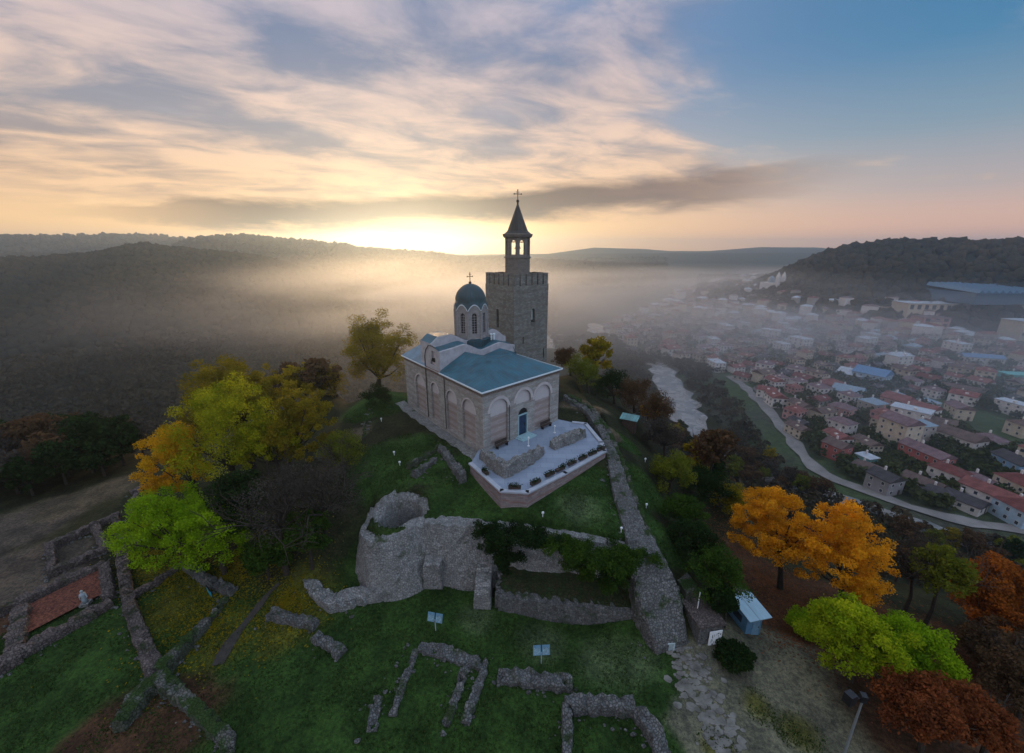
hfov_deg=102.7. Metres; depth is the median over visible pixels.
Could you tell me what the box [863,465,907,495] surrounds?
house
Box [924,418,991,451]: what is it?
house
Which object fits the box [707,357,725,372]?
house
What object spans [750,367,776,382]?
house
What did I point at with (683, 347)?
house
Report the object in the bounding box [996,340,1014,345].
house
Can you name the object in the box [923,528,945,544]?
slope tree
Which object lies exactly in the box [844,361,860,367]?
house
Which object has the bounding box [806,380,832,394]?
house
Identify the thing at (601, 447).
flower trough
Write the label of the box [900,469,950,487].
house
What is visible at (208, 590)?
information board
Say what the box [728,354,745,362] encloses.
house
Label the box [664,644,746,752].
path stones
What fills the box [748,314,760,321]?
house
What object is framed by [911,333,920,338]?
house
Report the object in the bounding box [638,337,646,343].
house
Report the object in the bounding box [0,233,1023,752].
ground
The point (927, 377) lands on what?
house
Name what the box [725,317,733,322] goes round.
house
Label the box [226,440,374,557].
tree
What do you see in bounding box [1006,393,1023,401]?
house
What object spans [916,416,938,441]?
house
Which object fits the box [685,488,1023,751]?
fallen leaves
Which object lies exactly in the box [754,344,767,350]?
house
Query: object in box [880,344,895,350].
house
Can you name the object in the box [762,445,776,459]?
slope tree
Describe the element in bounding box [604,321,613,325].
house
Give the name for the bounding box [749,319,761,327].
house
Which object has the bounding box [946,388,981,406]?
house
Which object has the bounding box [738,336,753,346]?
house
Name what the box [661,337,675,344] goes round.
house
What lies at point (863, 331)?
house
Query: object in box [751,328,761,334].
house
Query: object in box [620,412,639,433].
shelter
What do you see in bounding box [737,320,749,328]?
house
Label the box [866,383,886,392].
house
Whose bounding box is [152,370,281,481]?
tree
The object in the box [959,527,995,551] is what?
slope tree
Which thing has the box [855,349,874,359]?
house
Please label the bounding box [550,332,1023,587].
riverside trees
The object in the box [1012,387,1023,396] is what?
house
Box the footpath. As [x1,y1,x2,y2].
[212,582,279,665]
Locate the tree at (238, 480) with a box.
[201,466,268,555]
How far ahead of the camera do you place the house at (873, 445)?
181.74 m
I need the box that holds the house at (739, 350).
[730,347,747,354]
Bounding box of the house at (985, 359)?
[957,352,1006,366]
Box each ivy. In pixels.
[470,519,564,575]
[532,531,664,596]
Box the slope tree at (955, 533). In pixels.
[941,527,963,546]
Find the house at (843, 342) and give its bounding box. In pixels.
[835,339,852,346]
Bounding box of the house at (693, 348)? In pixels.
[688,347,703,351]
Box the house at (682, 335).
[677,333,684,338]
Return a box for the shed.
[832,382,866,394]
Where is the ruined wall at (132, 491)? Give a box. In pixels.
[129,485,145,493]
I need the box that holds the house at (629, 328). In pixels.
[622,324,633,332]
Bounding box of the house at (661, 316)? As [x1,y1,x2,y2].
[656,315,667,319]
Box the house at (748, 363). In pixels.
[742,360,755,366]
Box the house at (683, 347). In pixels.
[679,344,690,349]
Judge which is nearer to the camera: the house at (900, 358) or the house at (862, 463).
the house at (862, 463)
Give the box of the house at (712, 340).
[706,335,719,346]
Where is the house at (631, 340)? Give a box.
[623,333,637,347]
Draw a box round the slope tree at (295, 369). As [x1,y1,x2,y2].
[278,362,320,394]
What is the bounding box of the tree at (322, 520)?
[275,507,332,569]
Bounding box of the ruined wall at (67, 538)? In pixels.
[49,511,120,548]
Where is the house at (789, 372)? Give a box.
[775,368,793,376]
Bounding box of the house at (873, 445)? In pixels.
[851,433,883,453]
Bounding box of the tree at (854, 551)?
[782,497,900,607]
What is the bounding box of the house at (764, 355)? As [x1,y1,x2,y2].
[761,353,774,359]
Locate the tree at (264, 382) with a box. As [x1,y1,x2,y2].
[237,362,296,461]
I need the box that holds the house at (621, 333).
[617,330,628,339]
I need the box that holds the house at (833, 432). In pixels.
[822,427,855,442]
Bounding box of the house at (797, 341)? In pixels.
[787,334,813,348]
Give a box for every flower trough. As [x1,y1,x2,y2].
[481,465,489,475]
[508,482,522,488]
[530,477,540,485]
[543,469,555,477]
[555,463,566,471]
[566,458,576,465]
[577,452,587,460]
[586,449,597,455]
[596,443,605,451]
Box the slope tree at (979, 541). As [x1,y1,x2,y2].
[951,532,993,557]
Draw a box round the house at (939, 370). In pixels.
[928,366,942,373]
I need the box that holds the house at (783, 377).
[773,372,789,383]
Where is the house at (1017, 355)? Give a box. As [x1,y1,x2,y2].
[1006,350,1023,361]
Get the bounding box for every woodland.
[0,232,668,288]
[0,241,558,373]
[0,327,454,451]
[693,236,1023,331]
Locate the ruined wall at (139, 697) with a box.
[110,671,157,733]
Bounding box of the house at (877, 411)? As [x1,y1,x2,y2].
[868,405,896,421]
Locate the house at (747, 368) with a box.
[745,365,750,371]
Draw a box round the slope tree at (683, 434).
[678,431,692,436]
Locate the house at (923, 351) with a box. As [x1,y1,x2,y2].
[918,348,938,354]
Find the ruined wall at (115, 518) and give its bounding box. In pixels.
[110,513,124,538]
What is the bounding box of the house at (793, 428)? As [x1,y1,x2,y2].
[783,419,812,439]
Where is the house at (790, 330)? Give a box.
[785,326,801,334]
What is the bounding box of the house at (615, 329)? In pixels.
[610,324,622,334]
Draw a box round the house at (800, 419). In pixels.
[786,415,812,426]
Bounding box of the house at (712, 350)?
[704,347,719,354]
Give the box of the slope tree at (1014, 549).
[998,537,1023,560]
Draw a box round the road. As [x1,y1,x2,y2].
[726,376,1023,533]
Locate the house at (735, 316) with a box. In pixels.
[730,315,741,320]
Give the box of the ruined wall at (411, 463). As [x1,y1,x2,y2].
[406,444,440,469]
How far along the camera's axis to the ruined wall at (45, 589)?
40.99 m
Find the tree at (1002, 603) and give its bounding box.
[960,590,1023,632]
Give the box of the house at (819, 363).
[813,360,834,372]
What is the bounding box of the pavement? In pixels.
[395,401,477,459]
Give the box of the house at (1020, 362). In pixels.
[1017,360,1023,366]
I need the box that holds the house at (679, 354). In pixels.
[672,349,690,359]
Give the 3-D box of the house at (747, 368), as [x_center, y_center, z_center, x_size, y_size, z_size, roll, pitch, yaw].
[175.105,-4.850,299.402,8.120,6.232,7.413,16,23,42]
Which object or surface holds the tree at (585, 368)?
on the ground at (48, 511)
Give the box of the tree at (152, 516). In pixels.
[99,478,214,573]
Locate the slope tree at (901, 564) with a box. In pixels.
[880,545,922,581]
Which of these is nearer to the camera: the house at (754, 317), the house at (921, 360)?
the house at (921, 360)
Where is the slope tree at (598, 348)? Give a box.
[578,336,612,374]
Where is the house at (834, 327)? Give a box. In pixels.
[828,324,841,330]
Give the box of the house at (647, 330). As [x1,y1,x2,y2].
[643,328,653,335]
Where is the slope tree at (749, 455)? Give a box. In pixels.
[739,449,758,464]
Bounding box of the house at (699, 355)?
[690,349,708,361]
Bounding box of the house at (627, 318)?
[624,316,630,320]
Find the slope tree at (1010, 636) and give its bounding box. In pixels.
[969,623,1023,694]
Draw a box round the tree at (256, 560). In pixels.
[238,531,292,579]
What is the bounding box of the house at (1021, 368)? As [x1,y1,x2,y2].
[1002,365,1023,370]
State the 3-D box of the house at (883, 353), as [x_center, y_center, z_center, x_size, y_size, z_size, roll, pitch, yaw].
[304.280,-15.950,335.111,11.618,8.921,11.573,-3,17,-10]
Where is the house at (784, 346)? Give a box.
[772,340,790,351]
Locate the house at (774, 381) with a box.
[763,375,785,388]
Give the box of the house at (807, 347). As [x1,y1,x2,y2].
[801,345,816,351]
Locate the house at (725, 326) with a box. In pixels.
[717,322,734,333]
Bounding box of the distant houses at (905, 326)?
[639,272,1015,342]
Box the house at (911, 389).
[893,387,915,393]
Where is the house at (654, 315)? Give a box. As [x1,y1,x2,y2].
[649,313,658,318]
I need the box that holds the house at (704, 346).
[696,343,712,350]
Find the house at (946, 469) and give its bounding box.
[926,459,974,480]
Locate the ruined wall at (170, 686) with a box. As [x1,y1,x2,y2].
[150,666,236,752]
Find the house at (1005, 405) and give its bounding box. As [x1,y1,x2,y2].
[994,397,1023,417]
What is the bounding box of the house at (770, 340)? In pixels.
[766,336,783,343]
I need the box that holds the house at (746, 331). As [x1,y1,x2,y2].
[740,330,750,333]
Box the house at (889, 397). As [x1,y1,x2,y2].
[879,390,915,404]
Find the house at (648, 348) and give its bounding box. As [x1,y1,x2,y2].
[645,345,655,354]
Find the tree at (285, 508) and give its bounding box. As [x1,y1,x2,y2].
[190,456,343,576]
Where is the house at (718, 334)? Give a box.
[711,331,722,337]
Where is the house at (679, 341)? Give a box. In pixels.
[673,337,686,344]
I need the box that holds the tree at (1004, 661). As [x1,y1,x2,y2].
[959,624,1023,718]
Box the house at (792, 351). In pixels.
[787,348,796,354]
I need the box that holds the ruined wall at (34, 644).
[0,598,113,675]
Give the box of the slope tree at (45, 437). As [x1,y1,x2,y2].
[20,431,84,476]
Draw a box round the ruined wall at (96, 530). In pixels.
[89,520,107,546]
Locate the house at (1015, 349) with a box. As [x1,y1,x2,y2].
[1008,347,1023,351]
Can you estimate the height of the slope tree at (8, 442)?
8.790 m
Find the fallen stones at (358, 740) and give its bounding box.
[0,400,651,751]
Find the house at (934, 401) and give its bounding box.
[917,397,941,406]
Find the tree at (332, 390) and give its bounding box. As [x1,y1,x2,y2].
[315,364,348,396]
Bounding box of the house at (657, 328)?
[651,325,662,331]
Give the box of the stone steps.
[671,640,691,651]
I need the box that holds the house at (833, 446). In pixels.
[820,435,854,460]
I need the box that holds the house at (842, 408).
[827,399,858,417]
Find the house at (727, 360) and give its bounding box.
[722,358,735,366]
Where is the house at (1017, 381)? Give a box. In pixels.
[1003,377,1023,386]
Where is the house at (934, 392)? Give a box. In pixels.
[921,384,946,398]
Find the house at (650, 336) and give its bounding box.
[647,333,657,339]
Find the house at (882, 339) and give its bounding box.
[878,336,890,341]
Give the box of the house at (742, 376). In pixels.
[732,370,751,381]
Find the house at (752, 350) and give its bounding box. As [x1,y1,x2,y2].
[747,347,765,354]
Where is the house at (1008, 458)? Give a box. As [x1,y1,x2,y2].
[989,448,1023,470]
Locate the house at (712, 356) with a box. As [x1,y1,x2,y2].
[705,353,720,362]
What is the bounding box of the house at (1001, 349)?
[988,346,1012,357]
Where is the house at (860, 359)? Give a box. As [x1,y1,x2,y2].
[850,353,866,363]
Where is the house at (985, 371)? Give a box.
[974,365,997,379]
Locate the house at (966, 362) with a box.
[953,360,980,368]
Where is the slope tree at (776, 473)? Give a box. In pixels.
[771,469,781,478]
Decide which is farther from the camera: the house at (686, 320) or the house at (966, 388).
the house at (686, 320)
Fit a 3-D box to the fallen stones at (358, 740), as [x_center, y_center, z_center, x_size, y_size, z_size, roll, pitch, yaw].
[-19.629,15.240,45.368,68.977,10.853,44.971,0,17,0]
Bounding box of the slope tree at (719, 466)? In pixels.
[693,452,728,474]
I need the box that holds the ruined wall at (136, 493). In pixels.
[126,484,141,516]
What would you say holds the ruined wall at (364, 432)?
on the ground at (48, 511)
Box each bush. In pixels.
[357,382,391,408]
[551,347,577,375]
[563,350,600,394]
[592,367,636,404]
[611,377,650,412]
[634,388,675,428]
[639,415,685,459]
[641,405,657,420]
[648,448,697,493]
[657,492,711,534]
[666,516,726,562]
[678,463,738,505]
[681,543,756,602]
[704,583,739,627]
[711,635,757,674]
[782,604,824,641]
[791,590,931,683]
[863,664,975,752]
[871,609,972,685]
[920,670,1023,752]
[949,611,999,671]
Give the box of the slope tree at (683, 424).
[676,419,688,427]
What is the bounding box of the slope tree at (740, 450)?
[728,445,745,458]
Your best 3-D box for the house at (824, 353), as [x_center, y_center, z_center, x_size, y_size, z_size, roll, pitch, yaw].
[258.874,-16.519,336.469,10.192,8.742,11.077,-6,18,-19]
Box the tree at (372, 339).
[340,307,418,387]
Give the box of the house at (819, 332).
[813,331,826,335]
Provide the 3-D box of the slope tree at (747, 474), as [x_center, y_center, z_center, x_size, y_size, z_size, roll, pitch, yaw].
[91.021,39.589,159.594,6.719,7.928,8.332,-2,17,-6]
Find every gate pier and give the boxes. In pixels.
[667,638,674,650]
[677,573,726,645]
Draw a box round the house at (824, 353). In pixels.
[817,351,836,359]
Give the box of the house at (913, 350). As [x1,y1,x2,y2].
[904,346,917,353]
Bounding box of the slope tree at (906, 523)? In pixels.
[889,514,931,541]
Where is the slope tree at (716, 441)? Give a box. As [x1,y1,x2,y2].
[686,428,743,471]
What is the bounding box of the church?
[401,272,562,450]
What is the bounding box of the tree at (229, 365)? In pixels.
[167,353,273,477]
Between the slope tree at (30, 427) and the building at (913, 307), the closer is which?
the slope tree at (30, 427)
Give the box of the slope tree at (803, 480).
[791,474,810,492]
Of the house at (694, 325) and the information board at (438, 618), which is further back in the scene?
the house at (694, 325)
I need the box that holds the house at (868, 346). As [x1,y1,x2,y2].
[854,341,873,349]
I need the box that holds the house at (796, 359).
[785,354,805,366]
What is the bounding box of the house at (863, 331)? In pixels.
[860,329,875,335]
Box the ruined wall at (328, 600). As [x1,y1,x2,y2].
[303,579,381,613]
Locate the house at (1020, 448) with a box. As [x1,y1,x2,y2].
[1017,444,1023,456]
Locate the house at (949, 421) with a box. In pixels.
[930,416,958,426]
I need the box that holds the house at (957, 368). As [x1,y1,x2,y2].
[947,363,972,373]
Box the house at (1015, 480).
[992,469,1023,496]
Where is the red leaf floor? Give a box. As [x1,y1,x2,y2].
[27,571,100,631]
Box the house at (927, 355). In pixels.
[921,353,934,357]
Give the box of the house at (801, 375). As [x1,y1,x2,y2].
[791,371,817,382]
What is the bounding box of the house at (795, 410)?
[782,403,807,419]
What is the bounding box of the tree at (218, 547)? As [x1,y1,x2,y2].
[159,492,263,574]
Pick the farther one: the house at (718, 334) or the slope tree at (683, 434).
the house at (718, 334)
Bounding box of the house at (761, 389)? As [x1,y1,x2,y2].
[756,384,777,398]
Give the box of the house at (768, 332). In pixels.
[761,327,781,336]
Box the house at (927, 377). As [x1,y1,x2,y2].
[915,372,943,385]
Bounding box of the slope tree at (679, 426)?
[672,423,684,430]
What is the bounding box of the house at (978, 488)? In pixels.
[957,475,1023,510]
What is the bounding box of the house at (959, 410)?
[943,399,976,420]
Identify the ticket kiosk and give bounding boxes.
[727,586,771,634]
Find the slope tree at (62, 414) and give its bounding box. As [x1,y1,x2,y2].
[45,412,66,421]
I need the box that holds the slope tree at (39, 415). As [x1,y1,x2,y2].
[7,411,67,428]
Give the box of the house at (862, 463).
[850,457,883,471]
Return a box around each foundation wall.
[265,606,319,631]
[310,630,347,659]
[367,695,382,732]
[388,649,418,716]
[416,641,488,671]
[442,663,469,726]
[461,667,487,725]
[497,666,572,693]
[561,702,572,752]
[564,692,635,719]
[632,706,670,752]
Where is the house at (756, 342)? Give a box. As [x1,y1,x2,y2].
[752,338,764,345]
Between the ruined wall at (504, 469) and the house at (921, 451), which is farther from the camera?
the house at (921, 451)
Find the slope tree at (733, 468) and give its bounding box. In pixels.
[726,462,742,476]
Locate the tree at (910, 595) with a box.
[879,528,970,613]
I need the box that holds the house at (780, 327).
[772,325,785,334]
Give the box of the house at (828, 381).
[818,375,846,386]
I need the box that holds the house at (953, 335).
[946,332,961,339]
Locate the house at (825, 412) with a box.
[807,405,838,421]
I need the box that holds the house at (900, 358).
[882,351,914,366]
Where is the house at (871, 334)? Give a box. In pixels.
[864,331,881,336]
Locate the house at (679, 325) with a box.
[674,322,686,328]
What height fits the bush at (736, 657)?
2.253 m
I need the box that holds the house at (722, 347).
[716,341,732,352]
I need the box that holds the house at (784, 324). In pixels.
[776,320,789,327]
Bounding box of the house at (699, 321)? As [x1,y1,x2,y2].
[691,317,703,324]
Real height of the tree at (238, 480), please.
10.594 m
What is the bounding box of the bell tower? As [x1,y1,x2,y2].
[485,189,548,362]
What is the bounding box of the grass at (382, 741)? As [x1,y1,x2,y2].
[0,401,830,752]
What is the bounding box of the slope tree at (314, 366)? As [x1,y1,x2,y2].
[292,357,342,398]
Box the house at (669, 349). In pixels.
[661,344,680,355]
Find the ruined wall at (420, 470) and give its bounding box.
[411,457,437,478]
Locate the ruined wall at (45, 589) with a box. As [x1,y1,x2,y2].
[0,560,104,617]
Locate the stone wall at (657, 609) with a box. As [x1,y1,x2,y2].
[563,394,686,654]
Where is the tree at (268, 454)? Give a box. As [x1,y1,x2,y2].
[225,410,303,491]
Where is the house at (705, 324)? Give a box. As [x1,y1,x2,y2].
[702,322,712,328]
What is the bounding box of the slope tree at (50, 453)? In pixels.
[30,438,83,485]
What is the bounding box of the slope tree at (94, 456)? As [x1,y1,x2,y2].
[74,438,122,476]
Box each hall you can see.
[835,366,862,379]
[851,364,894,381]
[926,282,1023,304]
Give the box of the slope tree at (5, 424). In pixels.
[0,419,20,431]
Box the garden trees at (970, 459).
[611,258,1023,510]
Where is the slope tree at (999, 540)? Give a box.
[993,535,1020,545]
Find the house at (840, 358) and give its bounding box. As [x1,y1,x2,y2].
[835,353,855,364]
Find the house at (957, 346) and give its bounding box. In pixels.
[941,339,973,353]
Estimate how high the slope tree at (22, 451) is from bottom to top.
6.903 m
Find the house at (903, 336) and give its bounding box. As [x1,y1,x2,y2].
[894,333,911,339]
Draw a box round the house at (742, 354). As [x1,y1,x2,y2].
[738,352,754,358]
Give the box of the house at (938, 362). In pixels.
[929,356,955,369]
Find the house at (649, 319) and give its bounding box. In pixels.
[644,317,655,323]
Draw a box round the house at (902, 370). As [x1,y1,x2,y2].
[890,363,920,376]
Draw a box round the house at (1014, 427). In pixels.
[1001,416,1023,438]
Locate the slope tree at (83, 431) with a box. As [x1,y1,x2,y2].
[56,415,115,473]
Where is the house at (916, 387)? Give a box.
[906,384,920,392]
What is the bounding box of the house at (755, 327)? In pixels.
[750,326,761,330]
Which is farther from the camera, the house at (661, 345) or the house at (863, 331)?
the house at (863, 331)
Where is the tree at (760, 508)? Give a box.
[726,485,820,589]
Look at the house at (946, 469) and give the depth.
154.63 m
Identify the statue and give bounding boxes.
[79,590,92,607]
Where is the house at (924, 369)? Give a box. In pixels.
[910,365,931,372]
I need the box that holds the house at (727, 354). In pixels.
[718,353,731,357]
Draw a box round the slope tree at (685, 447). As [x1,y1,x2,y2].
[682,439,714,471]
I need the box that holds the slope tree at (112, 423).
[100,414,140,460]
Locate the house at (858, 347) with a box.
[847,343,864,350]
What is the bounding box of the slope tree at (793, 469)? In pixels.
[783,465,805,487]
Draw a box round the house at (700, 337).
[691,331,707,342]
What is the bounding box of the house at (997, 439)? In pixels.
[976,430,1010,446]
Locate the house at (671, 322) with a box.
[668,319,679,325]
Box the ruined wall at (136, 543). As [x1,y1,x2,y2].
[127,533,152,549]
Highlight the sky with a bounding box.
[0,0,1023,254]
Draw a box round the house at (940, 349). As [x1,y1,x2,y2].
[932,347,952,354]
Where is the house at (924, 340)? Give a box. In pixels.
[914,336,930,345]
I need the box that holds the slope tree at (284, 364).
[268,361,302,399]
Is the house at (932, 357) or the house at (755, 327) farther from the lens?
the house at (755, 327)
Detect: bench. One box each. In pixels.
[495,437,508,448]
[540,419,551,429]
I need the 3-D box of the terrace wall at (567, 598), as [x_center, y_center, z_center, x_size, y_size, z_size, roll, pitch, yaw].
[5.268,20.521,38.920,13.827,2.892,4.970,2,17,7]
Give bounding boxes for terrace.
[468,419,606,507]
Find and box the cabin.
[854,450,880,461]
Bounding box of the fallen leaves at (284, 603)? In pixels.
[31,501,362,745]
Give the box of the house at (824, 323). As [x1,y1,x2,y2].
[817,319,831,329]
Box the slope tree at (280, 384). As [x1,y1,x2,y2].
[269,366,300,397]
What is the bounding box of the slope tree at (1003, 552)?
[987,546,1012,558]
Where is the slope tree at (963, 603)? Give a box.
[945,594,1004,615]
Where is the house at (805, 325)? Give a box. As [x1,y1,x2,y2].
[801,323,812,327]
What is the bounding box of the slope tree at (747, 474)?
[737,469,755,481]
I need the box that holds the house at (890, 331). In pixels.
[879,327,894,335]
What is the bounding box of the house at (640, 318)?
[637,316,646,321]
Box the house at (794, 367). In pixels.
[785,363,805,373]
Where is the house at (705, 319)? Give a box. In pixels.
[700,317,708,322]
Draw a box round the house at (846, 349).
[836,345,853,353]
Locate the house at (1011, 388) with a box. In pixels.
[999,386,1016,391]
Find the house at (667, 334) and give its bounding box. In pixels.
[662,329,676,339]
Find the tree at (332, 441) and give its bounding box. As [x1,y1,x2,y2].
[314,425,367,476]
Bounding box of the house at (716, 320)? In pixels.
[711,316,724,323]
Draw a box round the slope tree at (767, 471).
[758,466,771,479]
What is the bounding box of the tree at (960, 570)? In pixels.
[894,520,1012,627]
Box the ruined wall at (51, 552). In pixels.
[44,542,58,578]
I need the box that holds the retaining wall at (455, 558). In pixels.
[355,507,625,609]
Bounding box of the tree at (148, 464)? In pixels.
[128,420,211,523]
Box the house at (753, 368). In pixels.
[750,366,761,373]
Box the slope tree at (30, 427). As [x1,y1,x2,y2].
[0,414,71,450]
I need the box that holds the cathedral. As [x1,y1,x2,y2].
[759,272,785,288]
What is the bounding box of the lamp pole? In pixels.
[842,689,868,752]
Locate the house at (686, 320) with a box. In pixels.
[683,317,690,323]
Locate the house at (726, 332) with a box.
[724,330,734,335]
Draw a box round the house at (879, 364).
[865,361,885,367]
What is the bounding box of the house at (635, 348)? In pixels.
[628,347,638,351]
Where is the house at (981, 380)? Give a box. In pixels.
[966,375,996,387]
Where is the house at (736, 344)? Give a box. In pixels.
[727,339,745,348]
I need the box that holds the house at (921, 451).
[897,437,958,463]
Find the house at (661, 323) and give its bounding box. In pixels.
[653,319,665,327]
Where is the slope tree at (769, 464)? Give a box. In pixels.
[761,458,781,472]
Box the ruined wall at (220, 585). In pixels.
[181,560,238,596]
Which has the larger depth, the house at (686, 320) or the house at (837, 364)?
the house at (686, 320)
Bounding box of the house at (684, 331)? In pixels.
[678,328,690,335]
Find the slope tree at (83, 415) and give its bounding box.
[51,411,102,431]
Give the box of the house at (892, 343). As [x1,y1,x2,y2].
[874,340,897,347]
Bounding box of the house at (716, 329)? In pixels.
[708,326,723,332]
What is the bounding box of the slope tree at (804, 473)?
[792,470,811,484]
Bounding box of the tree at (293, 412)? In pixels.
[259,379,337,483]
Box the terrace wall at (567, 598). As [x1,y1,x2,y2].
[495,567,632,624]
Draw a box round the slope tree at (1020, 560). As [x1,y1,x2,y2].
[1011,557,1023,564]
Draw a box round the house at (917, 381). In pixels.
[895,374,923,385]
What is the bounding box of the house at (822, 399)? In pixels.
[804,393,831,406]
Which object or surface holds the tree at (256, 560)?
on the ground at (48, 511)
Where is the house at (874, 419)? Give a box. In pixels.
[869,415,879,429]
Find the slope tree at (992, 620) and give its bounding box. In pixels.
[958,612,1023,633]
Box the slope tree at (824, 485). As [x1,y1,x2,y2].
[809,475,837,495]
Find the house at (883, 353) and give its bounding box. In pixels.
[874,351,885,358]
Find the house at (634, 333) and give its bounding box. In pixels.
[629,331,639,336]
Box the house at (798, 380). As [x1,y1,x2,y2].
[788,376,808,385]
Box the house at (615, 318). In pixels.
[611,315,620,322]
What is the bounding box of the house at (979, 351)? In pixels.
[971,348,996,354]
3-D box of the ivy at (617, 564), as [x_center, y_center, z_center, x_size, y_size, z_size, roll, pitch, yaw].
[7.579,16.604,36.712,11.825,4.281,6.122,0,17,0]
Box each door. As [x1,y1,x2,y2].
[519,414,525,434]
[751,621,759,634]
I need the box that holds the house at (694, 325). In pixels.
[690,322,699,327]
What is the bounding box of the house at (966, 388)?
[941,381,988,392]
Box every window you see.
[461,313,483,333]
[733,611,741,621]
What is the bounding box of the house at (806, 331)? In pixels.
[801,329,812,334]
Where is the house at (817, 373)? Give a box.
[806,367,829,379]
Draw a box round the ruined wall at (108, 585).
[97,560,116,600]
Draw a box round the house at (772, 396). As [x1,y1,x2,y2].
[763,388,788,407]
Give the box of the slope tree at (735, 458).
[725,454,744,467]
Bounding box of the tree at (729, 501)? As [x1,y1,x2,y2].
[709,481,747,516]
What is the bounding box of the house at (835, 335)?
[826,330,841,341]
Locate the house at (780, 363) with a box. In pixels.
[769,360,785,367]
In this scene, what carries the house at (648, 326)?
on the ground at (48, 511)
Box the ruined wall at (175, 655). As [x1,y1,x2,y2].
[152,594,228,672]
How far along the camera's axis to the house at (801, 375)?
274.04 m
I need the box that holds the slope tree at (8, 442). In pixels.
[0,433,27,455]
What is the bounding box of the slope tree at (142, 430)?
[128,415,156,453]
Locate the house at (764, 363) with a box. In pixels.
[755,358,775,368]
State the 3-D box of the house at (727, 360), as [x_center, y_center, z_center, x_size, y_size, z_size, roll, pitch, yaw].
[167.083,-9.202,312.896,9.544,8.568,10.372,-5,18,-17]
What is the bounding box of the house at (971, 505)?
[945,487,991,516]
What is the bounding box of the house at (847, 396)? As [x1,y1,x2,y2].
[836,389,863,403]
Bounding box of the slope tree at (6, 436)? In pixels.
[0,425,19,450]
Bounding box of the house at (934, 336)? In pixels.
[926,333,939,340]
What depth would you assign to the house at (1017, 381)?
259.57 m
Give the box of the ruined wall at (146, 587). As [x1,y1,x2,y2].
[127,561,181,597]
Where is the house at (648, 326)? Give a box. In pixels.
[640,325,651,328]
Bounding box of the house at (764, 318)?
[761,316,771,323]
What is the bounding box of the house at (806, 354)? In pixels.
[796,348,813,360]
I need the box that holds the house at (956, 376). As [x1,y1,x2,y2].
[943,371,966,383]
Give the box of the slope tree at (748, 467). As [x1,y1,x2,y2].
[740,464,756,476]
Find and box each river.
[547,334,605,357]
[587,323,613,337]
[640,359,1018,567]
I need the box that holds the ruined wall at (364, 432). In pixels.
[362,419,366,436]
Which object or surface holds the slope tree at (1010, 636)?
on the ground at (48, 511)
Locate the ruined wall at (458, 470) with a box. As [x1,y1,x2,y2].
[437,445,466,483]
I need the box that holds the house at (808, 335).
[801,333,814,338]
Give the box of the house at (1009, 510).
[987,493,1023,528]
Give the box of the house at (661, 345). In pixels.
[658,341,671,349]
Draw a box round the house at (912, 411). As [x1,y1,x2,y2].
[890,401,935,418]
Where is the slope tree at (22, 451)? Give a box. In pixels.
[1,447,31,484]
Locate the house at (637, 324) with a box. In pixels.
[628,320,640,327]
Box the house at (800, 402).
[787,397,812,412]
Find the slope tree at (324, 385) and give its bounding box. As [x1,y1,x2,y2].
[315,380,329,388]
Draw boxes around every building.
[876,410,926,441]
[891,300,971,317]
[909,314,951,328]
[996,369,1023,381]
[997,318,1023,340]
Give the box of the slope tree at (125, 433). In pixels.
[93,421,145,465]
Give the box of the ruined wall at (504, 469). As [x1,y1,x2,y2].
[479,444,544,478]
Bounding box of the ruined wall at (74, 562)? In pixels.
[50,537,123,575]
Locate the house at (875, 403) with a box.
[857,395,888,409]
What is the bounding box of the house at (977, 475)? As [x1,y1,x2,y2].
[969,469,998,484]
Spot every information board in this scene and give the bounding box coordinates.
[205,585,211,596]
[427,611,442,630]
[533,644,549,663]
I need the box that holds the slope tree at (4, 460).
[0,445,34,493]
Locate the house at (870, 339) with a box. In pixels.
[854,334,878,346]
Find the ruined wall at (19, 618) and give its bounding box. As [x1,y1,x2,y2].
[0,603,32,664]
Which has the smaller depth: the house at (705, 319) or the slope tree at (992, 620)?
the slope tree at (992, 620)
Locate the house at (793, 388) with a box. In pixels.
[784,382,803,394]
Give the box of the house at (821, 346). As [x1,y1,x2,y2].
[815,342,832,351]
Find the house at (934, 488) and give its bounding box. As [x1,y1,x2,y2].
[919,481,956,505]
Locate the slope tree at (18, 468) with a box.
[0,454,56,495]
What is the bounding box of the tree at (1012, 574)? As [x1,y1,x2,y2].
[943,540,1023,617]
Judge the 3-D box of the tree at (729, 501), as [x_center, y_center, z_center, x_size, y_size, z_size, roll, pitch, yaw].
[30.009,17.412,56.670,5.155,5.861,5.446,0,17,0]
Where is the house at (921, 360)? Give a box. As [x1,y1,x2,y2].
[912,356,930,366]
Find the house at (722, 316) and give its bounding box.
[717,314,729,318]
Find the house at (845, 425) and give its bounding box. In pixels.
[826,413,859,433]
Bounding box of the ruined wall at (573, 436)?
[549,427,585,450]
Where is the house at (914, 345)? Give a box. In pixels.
[899,342,921,349]
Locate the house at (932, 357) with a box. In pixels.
[925,355,948,359]
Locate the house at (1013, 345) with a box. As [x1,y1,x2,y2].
[1004,344,1023,348]
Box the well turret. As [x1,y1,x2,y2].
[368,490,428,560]
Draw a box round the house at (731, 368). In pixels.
[726,363,745,372]
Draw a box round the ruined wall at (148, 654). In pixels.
[115,545,161,677]
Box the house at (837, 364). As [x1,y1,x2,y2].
[828,362,839,369]
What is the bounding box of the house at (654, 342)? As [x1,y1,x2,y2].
[648,340,659,346]
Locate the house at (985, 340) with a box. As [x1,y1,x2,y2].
[972,335,993,345]
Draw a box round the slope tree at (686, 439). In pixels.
[682,436,692,444]
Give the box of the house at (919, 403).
[902,398,943,415]

